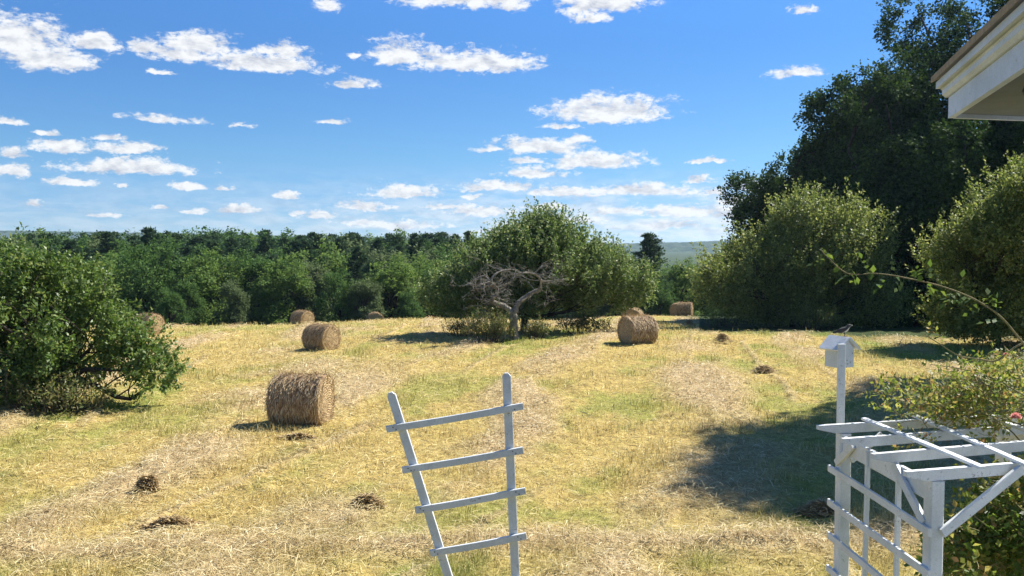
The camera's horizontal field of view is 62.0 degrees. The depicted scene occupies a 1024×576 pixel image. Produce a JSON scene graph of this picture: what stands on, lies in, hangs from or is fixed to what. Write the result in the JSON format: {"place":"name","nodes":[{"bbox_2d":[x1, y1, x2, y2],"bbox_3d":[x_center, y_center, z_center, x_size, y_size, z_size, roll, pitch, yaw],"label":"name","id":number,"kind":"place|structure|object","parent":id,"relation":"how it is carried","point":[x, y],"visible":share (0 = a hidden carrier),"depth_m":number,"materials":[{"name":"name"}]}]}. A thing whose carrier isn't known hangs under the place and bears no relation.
{"place":"outdoors","nodes":[
{"label":"outdoors","id":0,"kind":"place"},
{"bbox_2d":[0,230,607,243],"bbox_3d":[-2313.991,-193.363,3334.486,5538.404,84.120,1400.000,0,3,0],"label":"hills","id":1,"kind":"structure","parent":0,"point":[7,233],"depth_m":3019.03,"materials":[{"name":"green plant"}]},
{"bbox_2d":[0,0,1001,243],"label":"sky","id":2,"kind":"structure","parent":0,"point":[364,117],"materials":[{"name":"blue"}]},
{"bbox_2d":[0,252,1023,575],"bbox_3d":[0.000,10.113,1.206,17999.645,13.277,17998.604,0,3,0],"label":"ground","id":3,"kind":"structure","parent":0,"point":[604,416],"depth_m":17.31,"materials":[{"name":"yellow plant"}]},
{"bbox_2d":[0,233,49,252],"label":"woodland tree","id":4,"kind":"object","parent":3,"relation":"on","point":[19,241],"visible":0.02,"depth_m":92.64,"materials":[{"name":"green plant"}]},
{"bbox_2d":[34,232,60,249],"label":"pine tree","id":5,"kind":"object","parent":3,"relation":"on","point":[40,235],"visible":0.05,"depth_m":109.39,"materials":[{"name":"green plant"}]},
{"bbox_2d":[27,231,88,249],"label":"woodland tree","id":6,"kind":"object","parent":3,"relation":"on","point":[56,246],"visible":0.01,"depth_m":106.70,"materials":[{"name":"green plant"}]},
{"bbox_2d":[0,360,116,415],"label":"weed bush","id":7,"kind":"object","parent":3,"relation":"on","point":[71,392],"visible":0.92,"depth_m":22.03,"materials":[{"name":"green plant"}]},
{"bbox_2d":[56,239,81,254],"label":"pine tree","id":8,"kind":"object","parent":3,"relation":"on","point":[68,244],"visible":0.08,"depth_m":94.23,"materials":[{"name":"green plant"}]},
{"bbox_2d":[60,234,114,255],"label":"woodland tree","id":9,"kind":"object","parent":3,"relation":"on","point":[83,243],"depth_m":105.83,"materials":[{"name":"green plant"}]},
{"bbox_2d":[82,246,98,265],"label":"pine tree","id":10,"kind":"object","parent":3,"relation":"on","point":[88,255],"visible":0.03,"depth_m":95.42,"materials":[{"name":"green plant"}]},
{"bbox_2d":[67,232,122,258],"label":"woodland tree","id":11,"kind":"object","parent":3,"relation":"on","point":[91,244],"depth_m":108.12,"materials":[{"name":"green plant"}]},
{"bbox_2d":[0,222,197,412],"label":"apple tree","id":12,"kind":"object","parent":3,"relation":"on","point":[52,339],"visible":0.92,"depth_m":23.17,"materials":[{"name":"green plant"}]},
{"bbox_2d":[91,231,120,261],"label":"pine tree","id":13,"kind":"object","parent":3,"relation":"on","point":[105,237],"visible":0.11,"depth_m":103.33,"materials":[{"name":"green plant"}]},
{"bbox_2d":[86,250,142,320],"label":"woodland tree","id":14,"kind":"object","parent":3,"relation":"on","point":[108,262],"visible":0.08,"depth_m":79.09,"materials":[{"name":"green plant"}]},
{"bbox_2d":[101,250,167,319],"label":"woodland tree","id":15,"kind":"object","parent":3,"relation":"on","point":[126,259],"visible":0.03,"depth_m":83.02,"materials":[{"name":"green plant"}]},
{"bbox_2d":[100,236,183,260],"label":"woodland tree","id":16,"kind":"object","parent":3,"relation":"on","point":[121,243],"depth_m":103.54,"materials":[{"name":"green plant"}]},
{"bbox_2d":[108,236,188,324],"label":"woodland tree","id":17,"kind":"object","parent":3,"relation":"on","point":[150,282],"visible":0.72,"depth_m":73.35,"materials":[{"name":"green plant"}]},
{"bbox_2d":[132,472,165,493],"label":"hay clump","id":18,"kind":"object","parent":3,"relation":"on","point":[150,481],"visible":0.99,"depth_m":14.21,"materials":[{"name":"plant"}]},
{"bbox_2d":[134,312,164,333],"bbox_3d":[-21.396,2.115,50.176,1.558,1.471,1.543,2,3,30],"label":"hay bale","id":19,"kind":"object","parent":3,"relation":"on","point":[161,322],"visible":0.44,"depth_m":49.90,"materials":[{"name":"plant"}]},
{"bbox_2d":[139,225,163,262],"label":"pine tree","id":20,"kind":"object","parent":3,"relation":"on","point":[148,232],"visible":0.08,"depth_m":104.48,"materials":[{"name":"green plant"}]},
{"bbox_2d":[134,513,208,534],"bbox_3d":[-4.906,3.383,12.214,1.037,0.248,0.645,-1,3,-10],"label":"hay clump","id":21,"kind":"object","parent":3,"relation":"on","point":[169,520],"visible":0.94,"depth_m":12.18,"materials":[{"name":"plant"}]},
{"bbox_2d":[154,287,190,325],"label":"woodland tree","id":22,"kind":"object","parent":3,"relation":"on","point":[170,304],"visible":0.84,"depth_m":68.02,"materials":[{"name":"green plant"}]},
{"bbox_2d":[169,231,189,249],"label":"pine tree","id":23,"kind":"object","parent":3,"relation":"on","point":[176,235],"visible":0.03,"depth_m":119.22,"materials":[{"name":"green plant"}]},
{"bbox_2d":[175,244,194,258],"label":"pine tree","id":24,"kind":"object","parent":3,"relation":"on","point":[186,251],"visible":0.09,"depth_m":97.14,"materials":[{"name":"green plant"}]},
{"bbox_2d":[168,274,209,325],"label":"woodland tree","id":25,"kind":"object","parent":3,"relation":"on","point":[189,296],"visible":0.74,"depth_m":71.92,"materials":[{"name":"green plant"}]},
{"bbox_2d":[182,235,207,257],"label":"pine tree","id":26,"kind":"object","parent":3,"relation":"on","point":[195,241],"visible":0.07,"depth_m":99.55,"materials":[{"name":"green plant"}]},
{"bbox_2d":[173,243,226,324],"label":"woodland tree","id":27,"kind":"object","parent":3,"relation":"on","point":[191,257],"visible":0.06,"depth_m":78.38,"materials":[{"name":"green plant"}]},
{"bbox_2d":[174,246,247,325],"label":"woodland tree","id":28,"kind":"object","parent":3,"relation":"on","point":[209,285],"visible":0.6,"depth_m":75.28,"materials":[{"name":"green plant"}]},
{"bbox_2d":[205,238,235,266],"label":"pine tree","id":29,"kind":"object","parent":3,"relation":"on","point":[211,243],"visible":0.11,"depth_m":94.19,"materials":[{"name":"green plant"}]},
{"bbox_2d":[211,278,252,324],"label":"woodland tree","id":30,"kind":"object","parent":3,"relation":"on","point":[234,294],"visible":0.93,"depth_m":71.55,"materials":[{"name":"green plant"}]},
{"bbox_2d":[222,236,242,261],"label":"pine tree","id":31,"kind":"object","parent":3,"relation":"on","point":[231,243],"visible":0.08,"depth_m":103.40,"materials":[{"name":"green plant"}]},
{"bbox_2d":[209,226,257,249],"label":"woodland tree","id":32,"kind":"object","parent":3,"relation":"on","point":[224,237],"visible":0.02,"depth_m":123.07,"materials":[{"name":"green plant"}]},
{"bbox_2d":[204,250,282,324],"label":"woodland tree","id":33,"kind":"object","parent":3,"relation":"on","point":[228,265],"visible":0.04,"depth_m":78.80,"materials":[{"name":"green plant"}]},
{"bbox_2d":[230,245,261,317],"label":"pine tree","id":34,"kind":"object","parent":3,"relation":"on","point":[246,248],"visible":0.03,"depth_m":98.06,"materials":[{"name":"green plant"}]},
{"bbox_2d":[216,247,283,324],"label":"woodland tree","id":35,"kind":"object","parent":3,"relation":"on","point":[250,276],"visible":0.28,"depth_m":77.78,"materials":[{"name":"green plant"}]},
{"bbox_2d":[237,229,267,253],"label":"woodland tree","id":36,"kind":"object","parent":3,"relation":"on","point":[260,236],"visible":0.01,"depth_m":123.56,"materials":[{"name":"green plant"}]},
{"bbox_2d":[253,235,282,256],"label":"pine tree","id":37,"kind":"object","parent":3,"relation":"on","point":[263,247],"visible":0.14,"depth_m":101.57,"materials":[{"name":"green plant"}]},
{"bbox_2d":[252,247,292,268],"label":"woodland tree","id":38,"kind":"object","parent":3,"relation":"on","point":[280,254],"visible":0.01,"depth_m":98.33,"materials":[{"name":"green plant"}]},
{"bbox_2d":[247,252,314,324],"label":"woodland tree","id":39,"kind":"object","parent":3,"relation":"on","point":[269,291],"visible":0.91,"depth_m":74.22,"materials":[{"name":"green plant"}]},
{"bbox_2d":[276,236,291,259],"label":"pine tree","id":40,"kind":"object","parent":3,"relation":"on","point":[284,240],"visible":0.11,"depth_m":117.38,"materials":[{"name":"green plant"}]},
{"bbox_2d":[271,227,306,244],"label":"woodland tree","id":41,"kind":"object","parent":3,"relation":"on","point":[282,234],"visible":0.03,"depth_m":146.90,"materials":[{"name":"green plant"}]},
{"bbox_2d":[284,238,304,261],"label":"pine tree","id":42,"kind":"object","parent":3,"relation":"on","point":[292,243],"visible":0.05,"depth_m":110.86,"materials":[{"name":"green plant"}]},
{"bbox_2d":[272,431,322,440],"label":"hay clump","id":43,"kind":"object","parent":3,"relation":"on","point":[299,435],"visible":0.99,"depth_m":18.74,"materials":[{"name":"plant"}]},
{"bbox_2d":[264,369,337,426],"bbox_3d":[-5.104,2.684,20.623,1.558,1.471,1.543,0,3,6],"label":"hay bale","id":44,"kind":"object","parent":3,"relation":"on","point":[300,398],"visible":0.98,"depth_m":20.09,"materials":[{"name":"plant"}]},
{"bbox_2d":[290,309,314,323],"bbox_3d":[-15.798,2.299,64.204,1.558,1.471,1.543,2,4,38],"label":"hay bale","id":45,"kind":"object","parent":3,"relation":"on","point":[299,316],"visible":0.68,"depth_m":63.77,"materials":[{"name":"plant"}]},
{"bbox_2d":[289,237,317,264],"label":"pine tree","id":46,"kind":"object","parent":3,"relation":"on","point":[306,242],"visible":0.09,"depth_m":99.49,"materials":[{"name":"green plant"}]},
{"bbox_2d":[278,257,341,323],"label":"woodland tree","id":47,"kind":"object","parent":3,"relation":"on","point":[307,301],"visible":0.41,"depth_m":77.16,"materials":[{"name":"green plant"}]},
{"bbox_2d":[309,234,330,262],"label":"pine tree","id":48,"kind":"object","parent":3,"relation":"on","point":[316,237],"visible":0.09,"depth_m":107.49,"materials":[{"name":"green plant"}]},
{"bbox_2d":[300,321,341,350],"bbox_3d":[-8.852,2.289,39.576,1.558,1.471,1.543,2,3,30],"label":"hay bale","id":49,"kind":"object","parent":3,"relation":"on","point":[319,336],"visible":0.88,"depth_m":39.15,"materials":[{"name":"plant"}]},
{"bbox_2d":[284,238,361,322],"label":"woodland tree","id":50,"kind":"object","parent":3,"relation":"on","point":[332,257],"visible":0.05,"depth_m":94.24,"materials":[{"name":"green plant"}]},
{"bbox_2d":[312,266,362,322],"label":"woodland tree","id":51,"kind":"object","parent":3,"relation":"on","point":[333,279],"visible":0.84,"depth_m":73.45,"materials":[{"name":"green plant"}]},
{"bbox_2d":[326,236,352,261],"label":"pine tree","id":52,"kind":"object","parent":3,"relation":"on","point":[340,241],"visible":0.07,"depth_m":102.66,"materials":[{"name":"green plant"}]},
{"bbox_2d":[320,232,376,263],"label":"woodland tree","id":53,"kind":"object","parent":3,"relation":"on","point":[351,244],"visible":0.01,"depth_m":111.78,"materials":[{"name":"green plant"}]},
{"bbox_2d":[331,246,371,321],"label":"tree","id":54,"kind":"object","parent":3,"relation":"on","point":[356,260],"visible":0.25,"depth_m":88.57,"materials":[{"name":"green plant"}]},
{"bbox_2d":[350,234,368,251],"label":"pine tree","id":55,"kind":"object","parent":3,"relation":"on","point":[358,237],"visible":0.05,"depth_m":117.56,"materials":[{"name":"green plant"}]},
{"bbox_2d":[343,276,390,320],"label":"woodland tree","id":56,"kind":"object","parent":3,"relation":"on","point":[367,304],"visible":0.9,"depth_m":72.90,"materials":[{"name":"green plant"}]},
{"bbox_2d":[348,492,386,510],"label":"hay clump","id":57,"kind":"object","parent":3,"relation":"on","point":[369,498],"visible":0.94,"depth_m":13.27,"materials":[{"name":"plant"}]},
{"bbox_2d":[358,259,386,318],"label":"pine tree","id":58,"kind":"object","parent":3,"relation":"on","point":[365,269],"visible":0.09,"depth_m":84.91,"materials":[{"name":"green plant"}]},
{"bbox_2d":[367,312,383,320],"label":"hay bale","id":59,"kind":"object","parent":3,"relation":"on","point":[374,315],"visible":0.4,"depth_m":69.60,"materials":[{"name":"plant"}]},
{"bbox_2d":[344,244,411,285],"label":"woodland tree","id":60,"kind":"object","parent":3,"relation":"on","point":[380,257],"visible":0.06,"depth_m":93.63,"materials":[{"name":"green plant"}]},
{"bbox_2d":[366,236,389,258],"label":"pine tree","id":61,"kind":"object","parent":3,"relation":"on","point":[378,244],"visible":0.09,"depth_m":103.55,"materials":[{"name":"green plant"}]},
{"bbox_2d":[343,250,432,319],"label":"woodland tree","id":62,"kind":"object","parent":3,"relation":"on","point":[392,280],"visible":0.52,"depth_m":76.99,"materials":[{"name":"green plant"}]},
{"bbox_2d":[385,233,409,254],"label":"pine tree","id":63,"kind":"object","parent":3,"relation":"on","point":[396,238],"visible":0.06,"depth_m":109.56,"materials":[{"name":"green plant"}]},
{"bbox_2d":[388,243,412,263],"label":"pine tree","id":64,"kind":"object","parent":3,"relation":"on","point":[399,247],"visible":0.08,"depth_m":97.39,"materials":[{"name":"green plant"}]},
{"bbox_2d":[391,287,425,318],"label":"woodland tree","id":65,"kind":"object","parent":3,"relation":"on","point":[409,305],"visible":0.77,"depth_m":73.78,"materials":[{"name":"green plant"}]},
{"bbox_2d":[404,237,427,262],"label":"pine tree","id":66,"kind":"object","parent":3,"relation":"on","point":[418,241],"visible":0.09,"depth_m":101.33,"materials":[{"name":"green plant"}]},
{"bbox_2d":[392,244,454,305],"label":"woodland tree","id":67,"kind":"object","parent":3,"relation":"on","point":[429,255],"visible":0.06,"depth_m":94.80,"materials":[{"name":"green plant"}]},
{"bbox_2d":[391,249,460,318],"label":"woodland tree","id":68,"kind":"object","parent":3,"relation":"on","point":[422,264],"visible":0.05,"depth_m":84.02,"materials":[{"name":"green plant"}]},
{"bbox_2d":[401,263,458,317],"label":"woodland tree","id":69,"kind":"object","parent":3,"relation":"on","point":[427,274],"visible":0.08,"depth_m":79.17,"materials":[{"name":"green plant"}]},
{"bbox_2d":[423,236,446,252],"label":"pine tree","id":70,"kind":"object","parent":3,"relation":"on","point":[436,240],"visible":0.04,"depth_m":110.77,"materials":[{"name":"green plant"}]},
{"bbox_2d":[386,373,526,575],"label":"trellis","id":71,"kind":"object","parent":3,"relation":"on","point":[414,468],"visible":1,"depth_m":6.04,"materials":[{"name":"paint"}]},
{"bbox_2d":[429,242,484,316],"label":"woodland tree","id":72,"kind":"object","parent":3,"relation":"on","point":[439,251],"visible":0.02,"depth_m":93.72,"materials":[{"name":"green plant"}]},
{"bbox_2d":[439,315,480,336],"bbox_3d":[-2.599,1.885,44.142,2.140,1.322,1.566,1,3,27],"label":"weed bush","id":73,"kind":"object","parent":3,"relation":"on","point":[454,327],"visible":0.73,"depth_m":44.06,"materials":[{"name":"green plant"}]},
{"bbox_2d":[439,253,487,318],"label":"woodland tree","id":74,"kind":"object","parent":3,"relation":"on","point":[453,259],"visible":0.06,"depth_m":82.61,"materials":[{"name":"green plant"}]},
{"bbox_2d":[460,303,517,342],"bbox_3d":[-1.068,1.597,39.341,2.773,1.874,1.894,0,3,0],"label":"weed bush","id":75,"kind":"object","parent":3,"relation":"on","point":[492,330],"visible":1,"depth_m":39.11,"materials":[{"name":"green plant"}]},
{"bbox_2d":[448,252,573,339],"bbox_3d":[0.131,0.360,39.675,5.930,4.451,4.445,-1,3,-22],"label":"dead tree","id":76,"kind":"object","parent":3,"relation":"on","point":[490,283],"visible":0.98,"depth_m":39.60,"materials":[{"name":"grey wood"}]},
{"bbox_2d":[518,311,552,338],"bbox_3d":[1.096,1.756,40.374,1.792,1.369,1.443,0,3,0],"label":"weed bush","id":77,"kind":"object","parent":3,"relation":"on","point":[538,327],"visible":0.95,"depth_m":40.22,"materials":[{"name":"green plant"}]},
{"bbox_2d":[406,195,666,331],"bbox_3d":[1.202,-1.136,44.328,13.568,7.460,7.611,0,3,0],"label":"apple tree","id":78,"kind":"object","parent":3,"relation":"on","point":[531,243],"visible":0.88,"depth_m":43.25,"materials":[{"name":"green plant"}]},
{"bbox_2d":[553,269,613,319],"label":"woodland tree","id":79,"kind":"object","parent":3,"relation":"on","point":[584,311],"visible":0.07,"depth_m":96.33,"materials":[{"name":"green plant"}]},
{"bbox_2d":[554,308,614,333],"bbox_3d":[3.495,1.696,42.887,2.600,1.420,2.514,3,4,42],"label":"weed bush","id":80,"kind":"object","parent":3,"relation":"on","point":[583,321],"visible":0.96,"depth_m":42.80,"materials":[{"name":"green plant"}]},
{"bbox_2d":[589,285,625,316],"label":"woodland tree","id":81,"kind":"object","parent":3,"relation":"on","point":[606,310],"visible":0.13,"depth_m":93.97,"materials":[{"name":"green plant"}]},
{"bbox_2d":[621,307,643,316],"bbox_3d":[8.246,1.960,58.171,1.543,1.471,1.558,1,3,20],"label":"hay bale","id":82,"kind":"object","parent":3,"relation":"on","point":[635,312],"visible":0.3,"depth_m":57.60,"materials":[{"name":"plant"}]},
{"bbox_2d":[616,313,658,343],"bbox_3d":[5.368,1.791,36.420,1.558,1.471,1.543,-1,3,-24],"label":"hay bale","id":83,"kind":"object","parent":3,"relation":"on","point":[636,329],"visible":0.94,"depth_m":35.97,"materials":[{"name":"plant"}]},
{"bbox_2d":[629,232,673,314],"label":"pine tree","id":84,"kind":"object","parent":3,"relation":"on","point":[650,242],"visible":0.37,"depth_m":91.49,"materials":[{"name":"green plant"}]},
{"bbox_2d":[639,280,679,315],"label":"woodland tree","id":85,"kind":"object","parent":3,"relation":"on","point":[663,295],"visible":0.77,"depth_m":87.68,"materials":[{"name":"green plant"}]},
{"bbox_2d":[653,256,704,315],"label":"woodland tree","id":86,"kind":"object","parent":3,"relation":"on","point":[680,277],"visible":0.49,"depth_m":92.66,"materials":[{"name":"green plant"}]},
{"bbox_2d":[675,301,693,315],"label":"hay bale","id":87,"kind":"object","parent":3,"relation":"on","point":[684,308],"visible":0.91,"depth_m":78.68,"materials":[{"name":"plant"}]},
{"bbox_2d":[684,285,726,315],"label":"woodland tree","id":88,"kind":"object","parent":3,"relation":"on","point":[697,308],"visible":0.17,"depth_m":95.39,"materials":[{"name":"green plant"}]},
{"bbox_2d":[705,333,737,343],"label":"hay clump","id":89,"kind":"object","parent":3,"relation":"on","point":[721,338],"visible":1,"depth_m":36.37,"materials":[{"name":"plant"}]},
{"bbox_2d":[699,298,749,325],"bbox_3d":[14.074,1.511,56.163,3.188,2.228,2.504,-2,3,-32],"label":"weed bush","id":90,"kind":"object","parent":3,"relation":"on","point":[719,317],"visible":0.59,"depth_m":55.97,"materials":[{"name":"green plant"}]},
{"bbox_2d":[713,165,794,320],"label":"maple tree","id":91,"kind":"object","parent":3,"relation":"on","point":[746,207],"visible":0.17,"depth_m":68.21,"materials":[{"name":"green plant"}]},
{"bbox_2d":[748,365,780,373],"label":"hay clump","id":92,"kind":"object","parent":3,"relation":"on","point":[763,368],"visible":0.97,"depth_m":27.72,"materials":[{"name":"plant"}]},
{"bbox_2d":[682,175,923,328],"bbox_3d":[16.983,-1.996,49.911,14.204,9.288,7.727,0,3,0],"label":"apple tree","id":93,"kind":"object","parent":3,"relation":"on","point":[790,286],"visible":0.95,"depth_m":48.79,"materials":[{"name":"green plant"}]},
{"bbox_2d":[761,108,862,323],"bbox_3d":[24.667,-4.950,65.596,10.270,17.544,10.338,0,3,0],"label":"maple tree","id":94,"kind":"object","parent":3,"relation":"on","point":[804,160],"visible":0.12,"depth_m":63.67,"materials":[{"name":"green plant"}]},
{"bbox_2d":[781,301,848,329],"bbox_3d":[16.885,1.449,47.217,3.468,1.870,2.642,-2,4,-39],"label":"weed bush","id":95,"kind":"object","parent":3,"relation":"on","point":[819,317],"visible":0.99,"depth_m":47.04,"materials":[{"name":"green plant"}]},
{"bbox_2d":[788,496,858,517],"bbox_3d":[4.704,3.337,12.961,1.154,0.315,0.816,1,3,10],"label":"hay clump","id":96,"kind":"object","parent":3,"relation":"on","point":[819,507],"visible":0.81,"depth_m":12.86,"materials":[{"name":"plant"}]},
{"bbox_2d":[789,40,974,326],"bbox_3d":[25.715,-6.744,59.623,12.983,20.942,12.602,0,3,0],"label":"maple tree","id":97,"kind":"object","parent":3,"relation":"on","point":[863,114],"visible":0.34,"depth_m":58.27,"materials":[{"name":"green plant"}]},
{"bbox_2d":[807,249,1023,575],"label":"climbing rose","id":98,"kind":"object","parent":3,"relation":"on","point":[989,541],"visible":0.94,"depth_m":6.31,"materials":[{"name":"plant"}]},
{"bbox_2d":[816,412,1023,575],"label":"garden arbor","id":99,"kind":"object","parent":3,"relation":"on","point":[928,485],"visible":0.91,"depth_m":6.01,"materials":[{"name":"white paint"}]},
{"bbox_2d":[819,335,860,423],"bbox_3d":[2.701,2.049,7.074,0.264,3.308,0.248,-2,3,-28],"label":"birdhouse","id":100,"kind":"object","parent":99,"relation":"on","point":[839,353],"visible":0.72,"depth_m":6.92,"materials":[{"name":"white paint"}]},
{"bbox_2d":[831,114,1011,327],"bbox_3d":[26.330,-3.994,54.431,12.107,14.836,11.768,0,3,0],"label":"maple tree","id":101,"kind":"object","parent":3,"relation":"on","point":[926,185],"visible":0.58,"depth_m":52.58,"materials":[{"name":"green plant"}]},
{"bbox_2d":[872,0,1022,206],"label":"maple tree","id":102,"kind":"object","parent":3,"relation":"on","point":[943,49],"visible":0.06,"depth_m":63.10,"materials":[{"name":"green plant"}]},
{"bbox_2d":[905,150,1023,347],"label":"apple tree","id":103,"kind":"object","parent":3,"relation":"on","point":[985,241],"visible":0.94,"depth_m":34.43,"materials":[{"name":"green plant"}]},
{"bbox_2d":[931,0,1023,120],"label":"house","id":104,"kind":"structure","parent":3,"relation":"on","point":[979,74],"depth_m":3.67,"materials":[{"name":"white paint"}]},
{"bbox_2d":[972,120,1023,249],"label":"maple tree","id":105,"kind":"object","parent":3,"relation":"on","point":[1018,126],"visible":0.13,"depth_m":55.80,"materials":[{"name":"green plant"}]},
{"bbox_2d":[588,240,734,251],"bbox_3d":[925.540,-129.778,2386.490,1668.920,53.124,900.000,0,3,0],"label":"hills","id":106,"kind":"structure","parent":0,"point":[679,247],"depth_m":2075.26,"materials":[{"name":"green plant"}]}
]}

